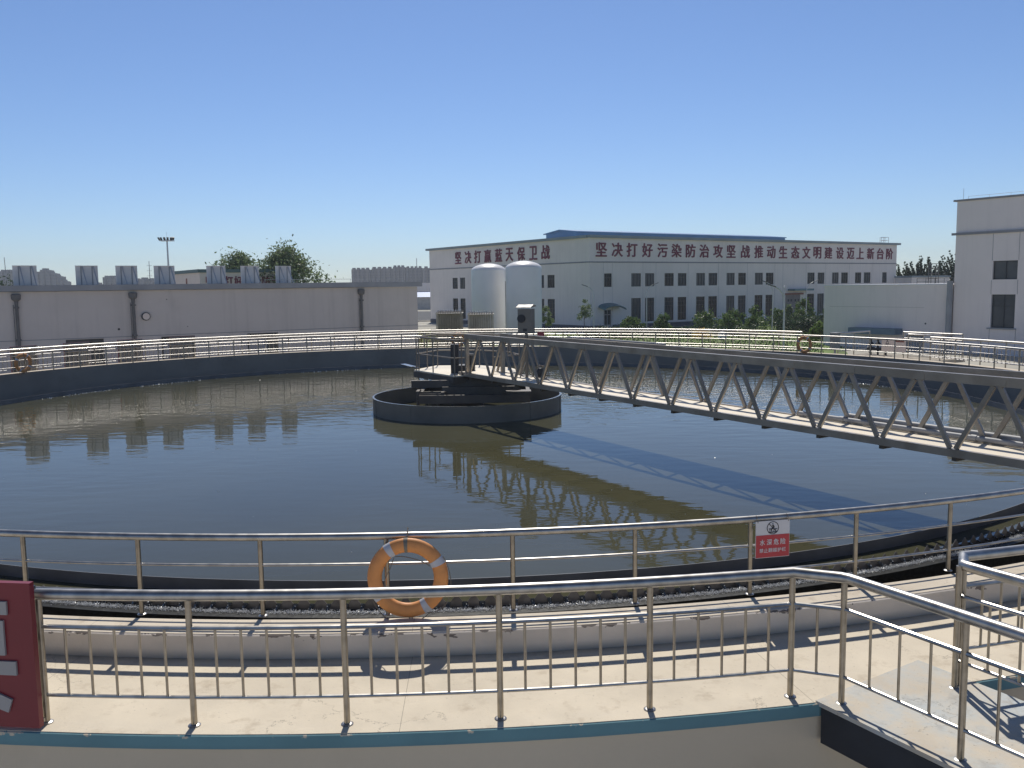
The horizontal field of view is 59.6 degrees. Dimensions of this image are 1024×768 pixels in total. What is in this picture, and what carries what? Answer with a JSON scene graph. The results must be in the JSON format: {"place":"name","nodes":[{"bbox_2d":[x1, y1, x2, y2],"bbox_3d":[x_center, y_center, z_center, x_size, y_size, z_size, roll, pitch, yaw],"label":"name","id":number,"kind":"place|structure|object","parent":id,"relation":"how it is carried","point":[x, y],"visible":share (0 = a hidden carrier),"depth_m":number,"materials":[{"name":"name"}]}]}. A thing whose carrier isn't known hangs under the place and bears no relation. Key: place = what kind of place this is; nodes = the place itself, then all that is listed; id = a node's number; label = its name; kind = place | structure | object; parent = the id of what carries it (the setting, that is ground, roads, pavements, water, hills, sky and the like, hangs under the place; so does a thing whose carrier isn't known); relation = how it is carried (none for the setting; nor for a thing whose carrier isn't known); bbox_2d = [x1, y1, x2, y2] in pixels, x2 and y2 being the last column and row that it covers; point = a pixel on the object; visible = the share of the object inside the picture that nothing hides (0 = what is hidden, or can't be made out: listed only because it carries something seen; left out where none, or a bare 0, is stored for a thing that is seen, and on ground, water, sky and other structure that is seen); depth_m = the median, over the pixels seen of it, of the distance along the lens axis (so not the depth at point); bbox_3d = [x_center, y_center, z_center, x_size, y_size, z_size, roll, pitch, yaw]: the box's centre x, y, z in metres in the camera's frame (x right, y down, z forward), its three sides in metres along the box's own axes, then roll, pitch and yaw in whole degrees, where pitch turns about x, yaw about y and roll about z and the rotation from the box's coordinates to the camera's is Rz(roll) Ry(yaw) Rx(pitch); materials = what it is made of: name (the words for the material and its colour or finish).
{"place":"outdoors","nodes":[
{"label":"outdoors","id":0,"kind":"place"},
{"bbox_2d":[0,270,12,285],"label":"apartment tower","id":1,"kind":"structure","parent":0,"point":[2,273],"depth_m":885.74,"materials":[{"name":"grey concrete"}]},
{"bbox_2d":[37,268,65,291],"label":"apartment tower","id":2,"kind":"structure","parent":0,"point":[46,276],"depth_m":891.66,"materials":[{"name":"grey concrete"}]},
{"bbox_2d":[103,276,122,290],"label":"apartment tower","id":3,"kind":"structure","parent":0,"point":[109,280],"depth_m":900.72,"materials":[{"name":"grey concrete"}]},
{"bbox_2d":[138,277,153,283],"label":"apartment tower","id":4,"kind":"structure","parent":0,"point":[144,280],"depth_m":886.47,"materials":[{"name":"grey concrete"}]},
{"bbox_2d":[351,268,371,281],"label":"apartment tower","id":5,"kind":"structure","parent":0,"point":[361,275],"depth_m":885.99,"materials":[{"name":"grey concrete"}]},
{"bbox_2d":[372,267,392,281],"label":"apartment tower","id":6,"kind":"structure","parent":0,"point":[383,274],"depth_m":890.79,"materials":[{"name":"grey concrete"}]},
{"bbox_2d":[393,265,406,281],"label":"apartment tower","id":7,"kind":"structure","parent":0,"point":[399,273],"depth_m":889.34,"materials":[{"name":"grey concrete"}]},
{"bbox_2d":[406,266,423,282],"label":"apartment tower","id":8,"kind":"structure","parent":0,"point":[414,274],"depth_m":892.79,"materials":[{"name":"grey concrete"}]},
{"bbox_2d":[418,311,430,319],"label":"road","id":9,"kind":"structure","parent":0,"point":[424,315],"depth_m":182.22,"materials":[{"name":"concrete"}]},
{"bbox_2d":[157,232,174,265],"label":"floodlight mast","id":10,"kind":"object","parent":9,"relation":"on","point":[166,239],"visible":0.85,"depth_m":147.83,"materials":[{"name":"grey metal"}]},
{"bbox_2d":[424,266,429,282],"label":"apartment tower","id":11,"kind":"structure","parent":0,"point":[426,274],"depth_m":885.97,"materials":[{"name":"grey concrete"}]},
{"bbox_2d":[0,0,1023,284],"label":"sky","id":12,"kind":"structure","parent":0,"point":[369,133],"materials":[{"name":"blue"}]},
{"bbox_2d":[418,322,847,353],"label":"lawn","id":13,"kind":"structure","parent":0,"point":[768,343],"depth_m":87.61,"materials":[{"name":"green plant"}]},
{"bbox_2d":[435,310,463,346],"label":"vaporiser","id":14,"kind":"object","parent":13,"relation":"on","point":[448,320],"visible":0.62,"depth_m":72.13,"materials":[{"name":"metal"}]},
{"bbox_2d":[467,310,493,345],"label":"vaporiser","id":15,"kind":"object","parent":13,"relation":"on","point":[484,322],"visible":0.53,"depth_m":70.11,"materials":[{"name":"metal"}]},
{"bbox_2d":[471,264,505,345],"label":"storage tank","id":16,"kind":"object","parent":13,"relation":"on","point":[488,286],"visible":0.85,"depth_m":78.31,"materials":[{"name":"white metal"}]},
{"bbox_2d":[505,259,541,345],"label":"storage tank","id":17,"kind":"object","parent":13,"relation":"on","point":[523,282],"visible":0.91,"depth_m":75.59,"materials":[{"name":"white metal"}]},
{"bbox_2d":[542,306,553,335],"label":"young tree","id":18,"kind":"object","parent":13,"relation":"on","point":[549,321],"visible":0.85,"depth_m":87.81,"materials":[{"name":"green plant"}]},
{"bbox_2d":[576,299,592,330],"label":"young tree","id":19,"kind":"object","parent":13,"relation":"on","point":[584,311],"visible":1,"depth_m":100.51,"materials":[{"name":"green plant"}]},
{"bbox_2d":[653,312,671,330],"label":"shrub","id":20,"kind":"object","parent":13,"relation":"on","point":[661,319],"visible":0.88,"depth_m":105.24,"materials":[{"name":"green plant"}]},
{"bbox_2d":[722,308,746,325],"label":"shrub","id":21,"kind":"object","parent":13,"relation":"on","point":[737,314],"visible":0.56,"depth_m":111.30,"materials":[{"name":"green plant"}]},
{"bbox_2d":[746,304,765,325],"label":"shrub","id":22,"kind":"object","parent":13,"relation":"on","point":[753,311],"visible":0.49,"depth_m":111.28,"materials":[{"name":"green plant"}]},
{"bbox_2d":[767,284,785,350],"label":"street lamp","id":23,"kind":"object","parent":13,"relation":"on","point":[783,313],"visible":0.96,"depth_m":70.78,"materials":[{"name":"grey metal"}]},
{"bbox_2d":[766,308,788,327],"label":"shrub","id":24,"kind":"object","parent":13,"relation":"on","point":[776,310],"visible":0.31,"depth_m":107.80,"materials":[{"name":"green plant"}]},
{"bbox_2d":[794,297,815,317],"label":"shrub","id":25,"kind":"object","parent":13,"relation":"on","point":[802,303],"visible":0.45,"depth_m":111.49,"materials":[{"name":"green plant"}]},
{"bbox_2d":[425,230,900,330],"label":"workshop building","id":26,"kind":"structure","parent":0,"point":[619,273],"depth_m":123.92,"materials":[{"name":"white paint"}]},
{"bbox_2d":[548,299,554,322],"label":"window","id":27,"kind":"structure","parent":26,"relation":"in","point":[551,302],"depth_m":118.32,"materials":[{"name":"grey glass"}]},
{"bbox_2d":[604,273,610,286],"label":"window","id":28,"kind":"structure","parent":26,"relation":"in","point":[607,276],"depth_m":113.05,"materials":[{"name":"grey glass"}]},
{"bbox_2d":[604,310,610,327],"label":"door","id":29,"kind":"structure","parent":26,"relation":"in","point":[607,313],"depth_m":113.57,"materials":[{"name":"grey paint"}]},
{"bbox_2d":[631,273,640,286],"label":"window","id":30,"kind":"structure","parent":26,"relation":"in","point":[635,277],"depth_m":115.75,"materials":[{"name":"grey glass"}]},
{"bbox_2d":[631,298,640,318],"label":"window","id":31,"kind":"structure","parent":26,"relation":"in","point":[635,302],"depth_m":116.12,"materials":[{"name":"grey glass"}]},
{"bbox_2d":[645,273,653,285],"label":"window","id":32,"kind":"structure","parent":26,"relation":"in","point":[649,277],"depth_m":117.06,"materials":[{"name":"grey glass"}]},
{"bbox_2d":[645,298,653,320],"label":"window","id":33,"kind":"structure","parent":26,"relation":"in","point":[650,301],"depth_m":117.54,"materials":[{"name":"grey glass"}]},
{"bbox_2d":[664,297,672,319],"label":"window","id":34,"kind":"structure","parent":26,"relation":"in","point":[668,301],"depth_m":119.45,"materials":[{"name":"grey glass"}]},
{"bbox_2d":[665,273,672,285],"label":"window","id":35,"kind":"structure","parent":26,"relation":"in","point":[668,276],"depth_m":119.04,"materials":[{"name":"grey glass"}]},
{"bbox_2d":[678,273,685,285],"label":"window","id":36,"kind":"structure","parent":26,"relation":"in","point":[681,276],"depth_m":120.39,"materials":[{"name":"grey glass"}]},
{"bbox_2d":[678,297,685,319],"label":"window","id":37,"kind":"structure","parent":26,"relation":"in","point":[681,300],"depth_m":120.83,"materials":[{"name":"grey glass"}]},
{"bbox_2d":[696,296,703,314],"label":"window","id":38,"kind":"structure","parent":26,"relation":"in","point":[699,300],"depth_m":122.67,"materials":[{"name":"grey glass"}]},
{"bbox_2d":[696,273,704,285],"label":"window","id":39,"kind":"structure","parent":26,"relation":"in","point":[700,277],"depth_m":122.32,"materials":[{"name":"grey glass"}]},
{"bbox_2d":[708,296,716,317],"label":"window","id":40,"kind":"structure","parent":26,"relation":"in","point":[712,300],"depth_m":124.07,"materials":[{"name":"grey glass"}]},
{"bbox_2d":[709,273,716,284],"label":"window","id":41,"kind":"structure","parent":26,"relation":"in","point":[712,276],"depth_m":123.73,"materials":[{"name":"grey glass"}]},
{"bbox_2d":[726,296,733,316],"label":"window","id":42,"kind":"structure","parent":26,"relation":"in","point":[729,299],"depth_m":125.98,"materials":[{"name":"grey glass"}]},
{"bbox_2d":[738,295,744,315],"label":"window","id":43,"kind":"structure","parent":26,"relation":"in","point":[741,299],"depth_m":127.34,"materials":[{"name":"grey glass"}]},
{"bbox_2d":[765,295,771,315],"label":"window","id":44,"kind":"structure","parent":26,"relation":"in","point":[768,305],"depth_m":130.62,"materials":[{"name":"grey glass"}]},
{"bbox_2d":[785,293,803,314],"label":"roller door","id":45,"kind":"structure","parent":26,"relation":"in","point":[791,298],"depth_m":133.26,"materials":[{"name":"brown paint"}]},
{"bbox_2d":[817,293,822,313],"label":"window","id":46,"kind":"structure","parent":26,"relation":"in","point":[819,296],"depth_m":137.29,"materials":[{"name":"grey glass"}]},
{"bbox_2d":[418,310,1023,369],"bbox_3d":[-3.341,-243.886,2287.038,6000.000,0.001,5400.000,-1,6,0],"label":"ground","id":47,"kind":"structure","parent":0,"point":[1009,359],"depth_m":67.71,"materials":[{"name":"grey concrete"}]},
{"bbox_2d":[205,246,258,268],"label":"tree","id":48,"kind":"object","parent":47,"relation":"on","point":[237,260],"visible":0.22,"depth_m":102.25,"materials":[{"name":"green plant"}]},
{"bbox_2d":[175,269,298,289],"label":"background hall","id":49,"kind":"structure","parent":47,"relation":"on","point":[196,276],"depth_m":96.60,"materials":[{"name":"orange paint"}]},
{"bbox_2d":[248,234,343,282],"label":"tree","id":50,"kind":"object","parent":47,"relation":"on","point":[287,255],"visible":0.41,"depth_m":99.02,"materials":[{"name":"green plant"}]},
{"bbox_2d":[352,283,429,291],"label":"background hall","id":51,"kind":"structure","parent":47,"relation":"on","point":[424,287],"depth_m":254.48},
{"bbox_2d":[417,292,430,309],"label":"blue roofed shed","id":52,"kind":"structure","parent":47,"relation":"on","point":[423,300],"depth_m":231.11,"materials":[{"name":"concrete"}]},
{"bbox_2d":[619,315,645,332],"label":"shrub","id":53,"kind":"object","parent":47,"relation":"on","point":[635,321],"visible":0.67,"depth_m":103.61,"materials":[{"name":"green plant"}]},
{"bbox_2d":[581,322,758,338],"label":"hedge","id":54,"kind":"object","parent":47,"relation":"on","point":[614,334],"visible":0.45,"depth_m":95.75,"materials":[{"name":"green plant"}]},
{"bbox_2d":[690,308,717,331],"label":"shrub","id":55,"kind":"object","parent":47,"relation":"on","point":[701,318],"visible":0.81,"depth_m":103.27,"materials":[{"name":"green plant"}]},
{"bbox_2d":[713,312,738,331],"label":"shrub","id":56,"kind":"object","parent":47,"relation":"on","point":[726,321],"visible":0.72,"depth_m":100.15,"materials":[{"name":"green plant"}]},
{"bbox_2d":[736,314,769,332],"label":"shrub","id":57,"kind":"object","parent":47,"relation":"on","point":[754,320],"visible":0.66,"depth_m":99.55,"materials":[{"name":"green plant"}]},
{"bbox_2d":[775,304,798,329],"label":"shrub","id":58,"kind":"object","parent":47,"relation":"on","point":[788,309],"visible":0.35,"depth_m":106.27,"materials":[{"name":"green plant"}]},
{"bbox_2d":[769,308,823,333],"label":"hedge","id":59,"kind":"object","parent":47,"relation":"on","point":[807,324],"visible":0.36,"depth_m":99.84,"materials":[{"name":"green plant"}]},
{"bbox_2d":[809,320,823,340],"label":"shrub","id":60,"kind":"object","parent":47,"relation":"on","point":[817,328],"visible":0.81,"depth_m":86.47,"materials":[{"name":"green plant"}]},
{"bbox_2d":[823,278,953,351],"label":"annex building","id":61,"kind":"structure","parent":47,"relation":"on","point":[886,310],"depth_m":74.88,"materials":[{"name":"white paint"}]},
{"bbox_2d":[906,336,922,349],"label":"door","id":62,"kind":"structure","parent":61,"relation":"in","point":[910,342],"depth_m":73.35,"materials":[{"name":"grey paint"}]},
{"bbox_2d":[900,261,915,275],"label":"poplar","id":63,"kind":"object","parent":47,"relation":"on","point":[907,272],"visible":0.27,"depth_m":155.69,"materials":[{"name":"green plant"}]},
{"bbox_2d":[915,256,923,275],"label":"poplar","id":64,"kind":"object","parent":47,"relation":"on","point":[919,272],"visible":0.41,"depth_m":155.82,"materials":[{"name":"green plant"}]},
{"bbox_2d":[894,263,950,283],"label":"store building","id":65,"kind":"structure","parent":47,"relation":"on","point":[938,278],"depth_m":146.57,"materials":[{"name":"white paint"}]},
{"bbox_2d":[923,256,933,275],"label":"poplar","id":66,"kind":"object","parent":47,"relation":"on","point":[926,267],"visible":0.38,"depth_m":154.56,"materials":[{"name":"green plant"}]},
{"bbox_2d":[936,255,950,280],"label":"poplar","id":67,"kind":"object","parent":47,"relation":"on","point":[942,268],"visible":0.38,"depth_m":152.40,"materials":[{"name":"green plant"}]},
{"bbox_2d":[945,250,954,280],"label":"poplar","id":68,"kind":"object","parent":47,"relation":"on","point":[951,268],"visible":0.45,"depth_m":151.88,"materials":[{"name":"green plant"}]},
{"bbox_2d":[867,339,886,354],"bbox_3d":[17.756,-1.797,43.268,0.370,0.778,1.193,-5,8,-36],"label":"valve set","id":69,"kind":"object","parent":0,"point":[877,348],"visible":0.33,"depth_m":43.29,"materials":[{"name":"black metal"}]},
{"bbox_2d":[951,191,1023,355],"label":"plant building","id":70,"kind":"structure","parent":0,"point":[988,301],"depth_m":67.58,"materials":[{"name":"white paint"}]},
{"bbox_2d":[991,294,1015,327],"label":"window","id":71,"kind":"structure","parent":70,"relation":"in","point":[1003,305],"depth_m":67.12,"materials":[{"name":"grey glass"}]},
{"bbox_2d":[993,260,1017,279],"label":"window","id":72,"kind":"structure","parent":70,"relation":"in","point":[1002,269],"depth_m":66.76,"materials":[{"name":"grey glass"}]},
{"label":"pavement","id":73,"kind":"structure","parent":0,"visible":0},
{"bbox_2d":[0,279,421,373],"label":"blower house","id":74,"kind":"structure","parent":73,"relation":"on","point":[53,315],"depth_m":55.59,"materials":[{"name":"white paint"}]},
{"bbox_2d":[12,265,37,285],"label":"roof panel","id":75,"kind":"structure","parent":74,"relation":"on","point":[24,274],"depth_m":50.86,"materials":[{"name":"grey metal"}]},
{"bbox_2d":[66,339,104,364],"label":"window","id":76,"kind":"structure","parent":74,"relation":"in","point":[91,341],"depth_m":52.36,"materials":[{"name":"glass"}]},
{"bbox_2d":[75,266,98,284],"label":"roof panel","id":77,"kind":"structure","parent":74,"relation":"on","point":[86,275],"depth_m":52.67,"materials":[{"name":"grey metal"}]},
{"bbox_2d":[115,266,137,284],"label":"roof panel","id":78,"kind":"structure","parent":74,"relation":"on","point":[126,275],"depth_m":53.89,"materials":[{"name":"grey metal"}]},
{"bbox_2d":[153,266,175,283],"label":"roof panel","id":79,"kind":"structure","parent":74,"relation":"on","point":[164,274],"depth_m":55.12,"materials":[{"name":"grey metal"}]},
{"bbox_2d":[161,335,193,359],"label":"window","id":80,"kind":"structure","parent":74,"relation":"in","point":[165,352],"depth_m":54.53,"materials":[{"name":"glass"}]},
{"bbox_2d":[206,266,226,283],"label":"roof panel","id":81,"kind":"structure","parent":74,"relation":"on","point":[216,274],"depth_m":56.88,"materials":[{"name":"grey metal"}]},
{"bbox_2d":[240,266,260,282],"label":"roof panel","id":82,"kind":"structure","parent":74,"relation":"on","point":[249,274],"depth_m":58.09,"materials":[{"name":"grey metal"}]},
{"bbox_2d":[247,332,277,353],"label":"window","id":83,"kind":"structure","parent":74,"relation":"in","point":[251,348],"depth_m":57.86,"materials":[{"name":"glass"}]},
{"bbox_2d":[275,266,293,282],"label":"roof panel","id":84,"kind":"structure","parent":74,"relation":"on","point":[282,272],"depth_m":59.34,"materials":[{"name":"grey metal"}]},
{"bbox_2d":[0,346,1023,767],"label":"settling tank","id":85,"kind":"object","parent":73,"relation":"on","point":[786,736],"visible":0.45,"depth_m":8.85,"materials":[{"name":"blue paint"}]},
{"bbox_2d":[372,380,561,423],"bbox_3d":[-1.492,0.632,30.003,6.304,1.760,6.304,-1,6,0],"label":"feed well","id":86,"kind":"object","parent":85,"relation":"in","point":[468,399],"visible":0.71,"depth_m":28.16,"materials":[{"name":"grey metal"}]},
{"bbox_2d":[400,333,1023,468],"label":"scraper bridge","id":87,"kind":"structure","parent":86,"relation":"on","point":[980,444],"depth_m":18.05,"materials":[{"name":"grey paint"}]},
{"bbox_2d":[516,304,535,377],"bbox_3d":[0.434,-1.273,26.983,0.487,2.250,0.430,2,7,24],"label":"control cabinet","id":88,"kind":"object","parent":87,"relation":"on","point":[526,321],"visible":0.88,"depth_m":26.80,"materials":[{"name":"silver metal"}]},
{"bbox_2d":[0,366,1023,603],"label":"water","id":89,"kind":"structure","parent":85,"relation":"in","point":[333,453],"depth_m":19.25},
{"bbox_2d":[3,368,1023,614],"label":"foam","id":90,"kind":"object","parent":89,"relation":"on","point":[253,610],"visible":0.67,"depth_m":11.84,"materials":[{"name":"white liquid"}]},
{"bbox_2d":[0,598,1023,734],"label":"walkway","id":91,"kind":"structure","parent":85,"relation":"on","point":[326,715],"depth_m":8.03,"materials":[{"name":"beige concrete"}]},
{"bbox_2d":[63,342,90,367],"bbox_3d":[-20.209,-1.323,41.533,0.077,1.215,1.235,3,7,34],"label":"letter board","id":92,"kind":"object","parent":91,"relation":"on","point":[76,358],"visible":0.5,"depth_m":41.49,"materials":[{"name":"metal"}]},
{"bbox_2d":[117,339,143,362],"bbox_3d":[-18.617,-1.572,43.616,0.077,1.215,1.235,5,8,40],"label":"letter board","id":93,"kind":"object","parent":91,"relation":"on","point":[129,354],"visible":0.56,"depth_m":43.56,"materials":[{"name":"metal"}]},
{"bbox_2d":[169,336,195,358],"bbox_3d":[-16.773,-1.804,45.509,1.351,1.215,0.077,-6,8,-42],"label":"letter board","id":94,"kind":"object","parent":91,"relation":"on","point":[179,345],"visible":0.58,"depth_m":45.44,"materials":[{"name":"metal"}]},
{"bbox_2d":[0,328,1023,761],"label":"railing","id":95,"kind":"object","parent":91,"relation":"on","point":[792,574],"visible":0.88,"depth_m":7.28,"materials":[{"name":"silver metal"}]},
{"bbox_2d":[0,580,44,727],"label":"letter board","id":96,"kind":"object","parent":95,"relation":"attached to","point":[21,704],"visible":1,"depth_m":7.22,"materials":[{"name":"metal"}]},
{"bbox_2d":[10,345,37,372],"bbox_3d":[-21.489,-1.071,39.380,0.077,1.215,1.235,2,7,27],"label":"letter board","id":97,"kind":"object","parent":95,"relation":"attached to","point":[22,363],"visible":0.46,"depth_m":39.33,"materials":[{"name":"metal"}]},
{"bbox_2d":[830,332,840,353],"bbox_3d":[15.463,-1.889,42.772,0.530,1.140,0.360,-6,8,-38],"label":"junction box","id":98,"kind":"object","parent":91,"relation":"on","point":[835,344],"visible":0.74,"depth_m":42.64,"materials":[{"name":"grey metal"}]},
{"bbox_2d":[929,336,1023,689],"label":"railing","id":99,"kind":"object","parent":91,"relation":"on","point":[964,566],"visible":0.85,"depth_m":7.77,"materials":[{"name":"silver metal"}]},
{"bbox_2d":[0,331,1023,616],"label":"guard railing","id":100,"kind":"object","parent":85,"relation":"on","point":[514,533],"visible":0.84,"depth_m":9.28,"materials":[{"name":"silver metal"}]},
{"bbox_2d":[14,351,31,373],"bbox_3d":[-20.283,-0.875,37.127,0.231,0.968,0.838,2,7,23],"label":"lifebuoy","id":101,"kind":"object","parent":100,"relation":"hanging from","point":[18,357],"visible":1,"depth_m":37.13,"materials":[{"name":"orange plastic"}]},
{"bbox_2d":[367,527,450,619],"bbox_3d":[-1.026,1.930,8.989,0.839,0.968,0.239,-1,6,0],"label":"lifebuoy","id":102,"kind":"object","parent":100,"relation":"hanging from","point":[428,552],"visible":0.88,"depth_m":8.89,"materials":[{"name":"orange plastic"}]},
{"bbox_2d":[755,513,789,558],"bbox_3d":[2.754,1.609,9.505,0.394,0.457,0.110,-2,6,-13],"label":"warning sign","id":103,"kind":"object","parent":100,"relation":"attached to","point":[771,538],"visible":1,"depth_m":9.47,"materials":[{"name":"white paint"}]},
{"bbox_2d":[796,336,811,354],"bbox_3d":[13.703,-1.855,42.025,0.231,0.968,0.838,-6,8,-39],"label":"lifebuoy","id":104,"kind":"object","parent":100,"relation":"hanging from","point":[808,339],"visible":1,"depth_m":42.00,"materials":[{"name":"orange plastic"}]},
{"bbox_2d":[74,526,1023,611],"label":"spilling water","id":105,"kind":"structure","parent":85,"relation":"in","point":[481,603],"depth_m":11.86,"materials":[{"name":"grey liquid"}]},
{"bbox_2d":[816,660,1023,767],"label":"footbridge","id":106,"kind":"object","parent":85,"relation":"attached to","point":[866,728],"visible":0.93,"depth_m":7.27,"materials":[{"name":"paint"}]},
{"bbox_2d":[837,330,964,362],"bbox_3d":[18.124,-0.769,41.875,2.947,3.236,4.961,-5,8,-35],"label":"landing","id":107,"kind":"object","parent":73,"relation":"on","point":[922,357],"visible":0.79,"depth_m":41.70,"materials":[{"name":"beige concrete"}]},
{"bbox_2d":[881,337,905,357],"bbox_3d":[17.381,-1.617,40.684,0.066,1.000,1.240,-5,7,-31],"label":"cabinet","id":108,"kind":"object","parent":107,"relation":"on","point":[889,344],"visible":0.7,"depth_m":40.67,"materials":[{"name":"grey paint"}]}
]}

